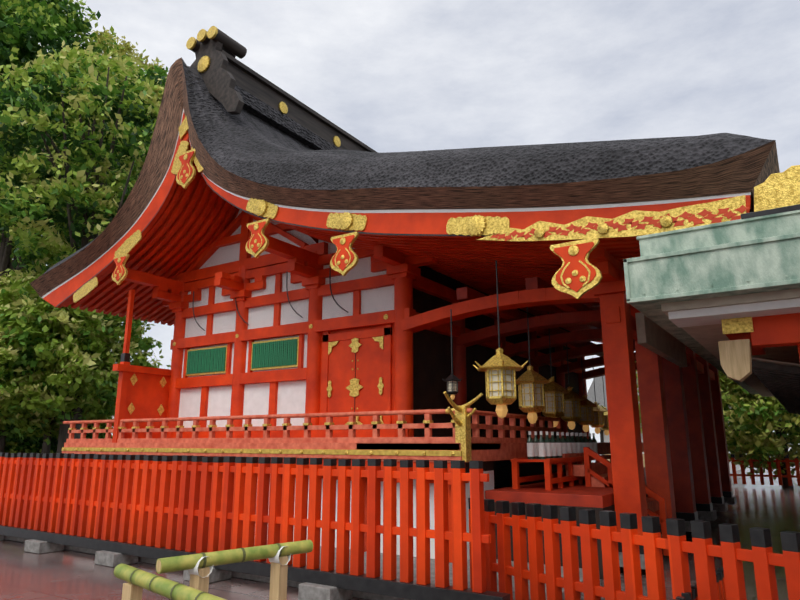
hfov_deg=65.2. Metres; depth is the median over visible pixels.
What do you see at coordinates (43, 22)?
tree grove
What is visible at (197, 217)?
honden eaves rafters
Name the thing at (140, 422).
veranda railing
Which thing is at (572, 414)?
hanging lantern
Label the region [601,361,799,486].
maple tree
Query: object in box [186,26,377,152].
honden ridge ornament
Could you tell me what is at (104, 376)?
maple tree
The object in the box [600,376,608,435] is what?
hanging lantern
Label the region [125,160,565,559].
building wall
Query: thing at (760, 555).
shrine fence
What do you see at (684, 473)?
honden front porch
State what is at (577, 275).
honden bargeboards
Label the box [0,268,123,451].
maple tree
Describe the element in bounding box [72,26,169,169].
tree grove
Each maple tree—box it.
[0,263,170,453]
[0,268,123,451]
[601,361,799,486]
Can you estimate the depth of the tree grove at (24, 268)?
43.34 m
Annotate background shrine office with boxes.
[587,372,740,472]
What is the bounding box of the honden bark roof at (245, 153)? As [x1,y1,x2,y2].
[30,57,779,296]
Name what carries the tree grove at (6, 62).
on the ground
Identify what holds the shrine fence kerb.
on the ground
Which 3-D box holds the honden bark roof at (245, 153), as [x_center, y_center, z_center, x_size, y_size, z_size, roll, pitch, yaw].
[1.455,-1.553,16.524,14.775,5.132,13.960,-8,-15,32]
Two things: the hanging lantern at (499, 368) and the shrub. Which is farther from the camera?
the shrub
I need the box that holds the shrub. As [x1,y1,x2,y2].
[0,417,113,452]
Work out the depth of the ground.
8.41 m
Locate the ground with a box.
[0,444,799,599]
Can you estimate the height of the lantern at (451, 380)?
1.407 m
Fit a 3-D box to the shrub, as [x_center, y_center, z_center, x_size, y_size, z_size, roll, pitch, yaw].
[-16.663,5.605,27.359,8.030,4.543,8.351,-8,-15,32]
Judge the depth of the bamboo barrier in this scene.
4.66 m
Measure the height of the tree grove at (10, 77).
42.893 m
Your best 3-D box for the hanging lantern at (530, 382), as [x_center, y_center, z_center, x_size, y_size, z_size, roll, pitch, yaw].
[2.159,0.927,10.422,0.818,2.246,0.712,-8,-15,32]
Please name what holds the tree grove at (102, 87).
on the ground
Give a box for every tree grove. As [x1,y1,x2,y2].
[0,0,141,280]
[0,33,75,144]
[0,39,43,89]
[0,40,165,452]
[0,50,138,273]
[3,65,167,404]
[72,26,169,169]
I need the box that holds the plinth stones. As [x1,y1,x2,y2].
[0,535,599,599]
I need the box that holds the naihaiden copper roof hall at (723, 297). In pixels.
[623,165,799,414]
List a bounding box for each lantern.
[442,309,461,399]
[473,260,527,417]
[516,307,553,423]
[542,312,572,426]
[561,330,587,429]
[577,357,599,431]
[590,367,607,433]
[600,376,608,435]
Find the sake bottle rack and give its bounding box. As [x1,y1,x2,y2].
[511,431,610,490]
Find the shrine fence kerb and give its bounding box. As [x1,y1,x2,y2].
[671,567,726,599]
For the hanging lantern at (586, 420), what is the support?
hanging from the honden bark roof at (245, 153)
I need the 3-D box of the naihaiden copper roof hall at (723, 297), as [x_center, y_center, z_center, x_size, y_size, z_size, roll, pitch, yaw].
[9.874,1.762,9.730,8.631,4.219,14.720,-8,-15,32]
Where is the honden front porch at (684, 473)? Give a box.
[356,249,736,578]
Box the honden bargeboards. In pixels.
[41,109,752,307]
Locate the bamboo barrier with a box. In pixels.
[114,540,312,599]
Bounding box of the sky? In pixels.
[12,0,799,441]
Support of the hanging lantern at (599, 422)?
hanging from the honden bark roof at (245, 153)
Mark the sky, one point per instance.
(394, 75)
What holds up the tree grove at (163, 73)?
on the ground
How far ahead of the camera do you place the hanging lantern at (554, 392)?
11.97 m
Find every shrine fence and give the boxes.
[468,498,799,599]
[729,454,799,485]
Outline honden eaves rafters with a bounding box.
[63,147,639,342]

